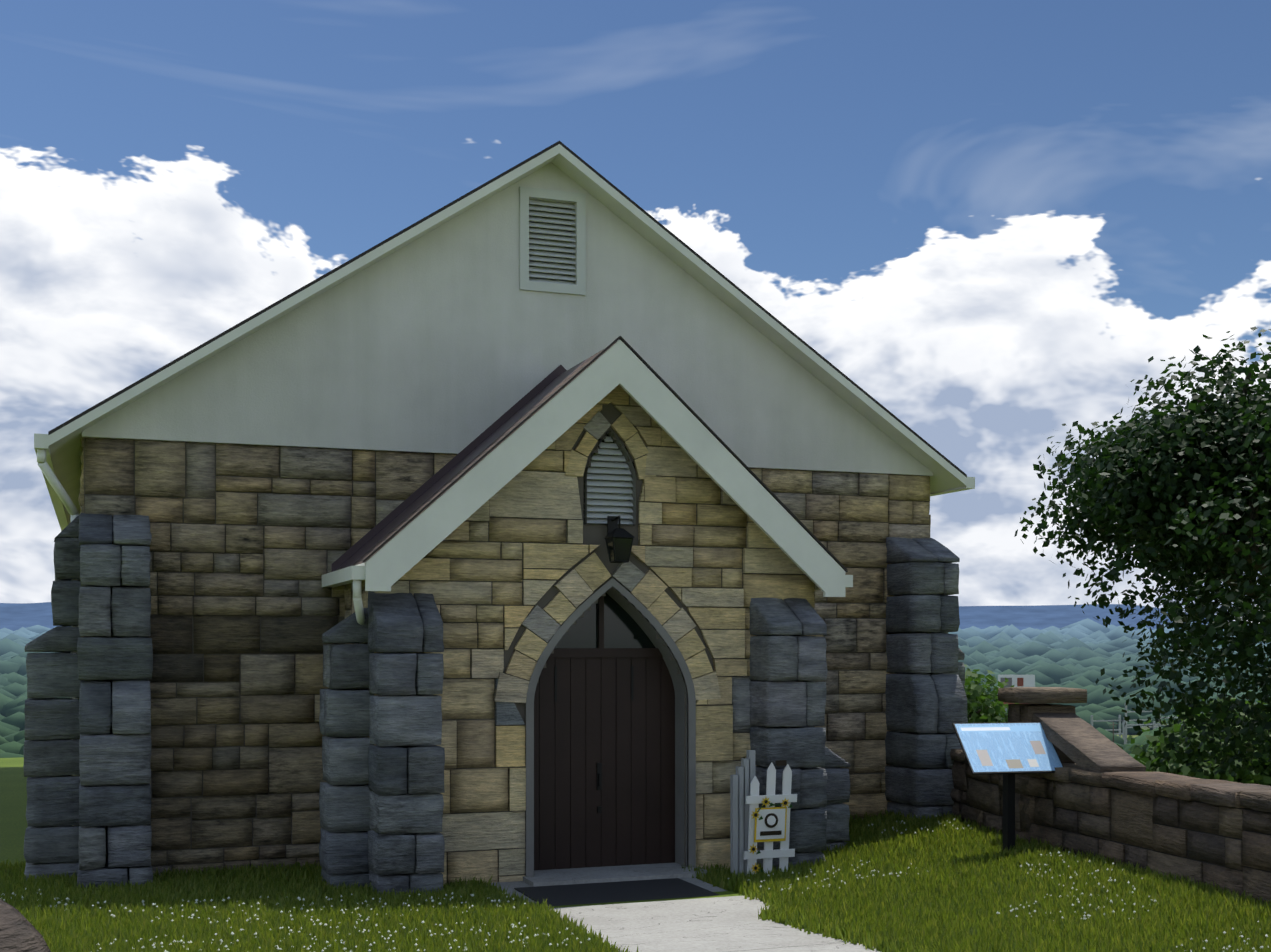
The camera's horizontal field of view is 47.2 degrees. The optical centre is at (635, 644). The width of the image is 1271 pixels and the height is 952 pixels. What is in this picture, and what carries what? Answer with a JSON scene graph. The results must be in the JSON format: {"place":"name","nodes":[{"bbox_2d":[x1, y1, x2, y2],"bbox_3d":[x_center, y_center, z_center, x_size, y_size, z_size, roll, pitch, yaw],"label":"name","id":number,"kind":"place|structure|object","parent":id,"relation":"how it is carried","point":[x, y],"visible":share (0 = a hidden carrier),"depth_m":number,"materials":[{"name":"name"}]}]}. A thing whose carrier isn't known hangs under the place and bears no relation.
{"place":"outdoors","nodes":[
{"label":"outdoors","id":0,"kind":"place"},
{"bbox_2d":[84,437,929,875],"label":"chapel wall","id":1,"kind":"structure","parent":0,"point":[250,545],"depth_m":14.17,"materials":[{"name":"brown stone"}]},
{"bbox_2d":[23,513,967,894],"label":"stone buttresses","id":2,"kind":"structure","parent":1,"relation":"attached to","point":[381,803],"depth_m":13.24,"materials":[{"name":"grey stone"}]},
{"bbox_2d":[34,140,974,530],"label":"roof trim","id":3,"kind":"structure","parent":1,"relation":"on","point":[60,444],"depth_m":15.10,"materials":[{"name":"white wood"}]},
{"bbox_2d":[82,163,932,475],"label":"gable wall","id":4,"kind":"structure","parent":1,"relation":"on","point":[448,337],"depth_m":14.86,"materials":[{"name":"white paint"}]},
{"bbox_2d":[519,186,585,294],"bbox_3d":[-0.890,-4.187,15.203,0.710,1.060,0.200,0,0,-20],"label":"gable vent","id":5,"kind":"object","parent":4,"relation":"in","point":[547,246],"visible":1,"depth_m":15.16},
{"bbox_2d":[0,732,1137,907],"bbox_3d":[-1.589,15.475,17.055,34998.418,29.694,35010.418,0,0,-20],"label":"ground","id":6,"kind":"structure","parent":0,"point":[13,802],"depth_m":18.72,"materials":[{"name":"green plant"}]},
{"bbox_2d":[0,899,50,951],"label":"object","id":7,"kind":"object","parent":6,"relation":"on","point":[19,932],"visible":1,"depth_m":4.27,"materials":[{"name":"stone"}]},
{"bbox_2d":[78,434,930,636],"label":"chapel side walls","id":8,"kind":"structure","parent":6,"relation":"on","point":[81,498],"depth_m":13.65,"materials":[{"name":"beige stone"}]},
{"bbox_2d":[37,449,79,825],"bbox_3d":[-5.340,0.276,13.470,0.080,4.104,0.543,0,0,17],"label":"downspout","id":9,"kind":"object","parent":8,"relation":"attached to","point":[57,486],"visible":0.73,"depth_m":13.43,"materials":[{"name":"paint"}]},
{"bbox_2d":[1,815,1268,951],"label":"clover flowers","id":10,"kind":"object","parent":6,"relation":"on","point":[524,926],"visible":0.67,"depth_m":10.70,"materials":[{"name":"white plant"}]},
{"bbox_2d":[0,807,1270,951],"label":"lawn grass","id":11,"kind":"structure","parent":6,"relation":"on","point":[965,888],"depth_m":11.10,"materials":[{"name":"green plant"}]},
{"bbox_2d":[0,618,1270,758],"bbox_3d":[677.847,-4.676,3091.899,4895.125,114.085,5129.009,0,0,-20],"label":"forest trees","id":12,"kind":"object","parent":6,"relation":"on","point":[1081,654],"visible":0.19,"depth_m":987.00,"materials":[{"name":"green plant"}]},
{"bbox_2d":[491,863,880,951],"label":"walkway","id":13,"kind":"structure","parent":6,"relation":"on","point":[726,924],"depth_m":11.51,"materials":[{"name":"concrete"}]},
{"bbox_2d":[730,750,754,875],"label":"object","id":14,"kind":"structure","parent":6,"relation":"on","point":[741,779],"depth_m":13.61,"materials":[{"name":"grey wood"}]},
{"bbox_2d":[743,760,796,873],"bbox_3d":[1.262,1.642,13.603,0.520,1.120,0.151,0,0,-20],"label":"picket sign","id":15,"kind":"object","parent":6,"relation":"on","point":[769,823],"visible":0.98,"depth_m":13.58,"materials":[{"name":"white painted wood"},{"name":"sunflower petals"},{"name":"leaf"}]},
{"bbox_2d":[964,664,1018,722],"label":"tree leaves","id":16,"kind":"object","parent":6,"relation":"on","point":[981,699],"depth_m":57.72,"materials":[{"name":"green plant"}]},
{"bbox_2d":[952,722,1063,852],"bbox_3d":[3.458,1.403,13.488,0.920,1.331,0.446,0,0,-12],"label":"wayside sign","id":17,"kind":"object","parent":6,"relation":"on","point":[1008,750],"visible":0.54,"depth_m":13.45,"materials":[{"name":"blue"}]},
{"bbox_2d":[998,675,1034,712],"bbox_3d":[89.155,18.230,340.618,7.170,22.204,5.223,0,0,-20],"label":"house","id":18,"kind":"structure","parent":6,"relation":"on","point":[1022,680],"depth_m":340.28,"materials":[{"name":"white"}]},
{"bbox_2d":[998,687,1086,842],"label":"gate pier","id":19,"kind":"structure","parent":6,"relation":"on","point":[1040,699],"depth_m":14.02,"materials":[{"name":"brown stone"}]},
{"bbox_2d":[950,748,1270,903],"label":"boundary wall","id":20,"kind":"structure","parent":6,"relation":"on","point":[1214,831],"depth_m":11.74,"materials":[{"name":"brown stone"}]},
{"bbox_2d":[1032,713,1145,772],"bbox_3d":[4.115,0.925,13.300,0.420,0.537,1.448,0,0,-8],"label":"coping","id":21,"kind":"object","parent":20,"relation":"on","point":[1080,742],"depth_m":13.17,"materials":[{"name":"stone"}]},
{"bbox_2d":[1091,703,1193,743],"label":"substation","id":22,"kind":"object","parent":6,"relation":"on","point":[1124,732],"visible":0.19,"depth_m":390.24,"materials":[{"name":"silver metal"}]},
{"bbox_2d":[1014,327,1270,778],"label":"tree","id":23,"kind":"object","parent":6,"relation":"on","point":[1198,445],"depth_m":27.97,"materials":[{"name":"green plant"}]},
{"bbox_2d":[1117,691,1270,785],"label":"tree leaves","id":24,"kind":"object","parent":6,"relation":"on","point":[1174,765],"depth_m":43.82,"materials":[{"name":"green plant"}]},
{"bbox_2d":[344,385,815,884],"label":"chapel porch walls","id":25,"kind":"structure","parent":0,"point":[516,572],"depth_m":13.65,"materials":[{"name":"beige stone"}]},
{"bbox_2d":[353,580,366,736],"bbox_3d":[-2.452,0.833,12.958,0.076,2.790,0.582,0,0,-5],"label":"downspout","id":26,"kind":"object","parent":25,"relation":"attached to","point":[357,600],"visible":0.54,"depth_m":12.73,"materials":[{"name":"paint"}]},
{"bbox_2d":[322,336,852,596],"bbox_3d":[-0.471,-1.654,14.313,4.900,2.384,1.920,0,0,-20],"label":"porch bargeboard","id":27,"kind":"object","parent":25,"relation":"on","point":[389,555],"depth_m":13.45,"materials":[{"name":"white wood"}]},
{"bbox_2d":[331,365,566,571],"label":"porch roof","id":28,"kind":"structure","parent":27,"relation":"attached to","point":[448,467],"depth_m":14.73,"materials":[{"name":"metal"}]},
{"bbox_2d":[584,430,635,525],"bbox_3d":[-0.256,-1.587,13.859,0.690,1.090,0.160,0,0,-20],"label":"arched louvered vent","id":29,"kind":"object","parent":25,"relation":"in","point":[609,482],"visible":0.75,"depth_m":13.88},
{"bbox_2d":[526,578,695,876],"bbox_3d":[-0.285,0.838,13.954,1.700,2.980,0.402,0,0,-20],"label":"arched door","id":30,"kind":"structure","parent":25,"relation":"in","point":[605,742],"depth_m":14.08,"materials":[{"name":"brown wood"}]},
{"bbox_2d":[604,516,634,562],"bbox_3d":[-0.165,-0.988,13.629,0.230,0.448,0.316,0,0,-20],"label":"wall lantern","id":31,"kind":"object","parent":25,"relation":"attached to","point":[619,541],"depth_m":13.53,"materials":[{"name":"black metal"}]},
{"bbox_2d":[0,602,1208,630],"bbox_3d":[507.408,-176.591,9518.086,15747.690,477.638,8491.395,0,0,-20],"label":"mountain ridge","id":32,"kind":"structure","parent":0,"point":[15,616],"depth_m":11859.26,"materials":[{"name":"blue"}]},
{"bbox_2d":[0,0,1270,622],"label":"sky","id":33,"kind":"structure","parent":0,"point":[991,217],"materials":[{"name":"blue"}]}
]}

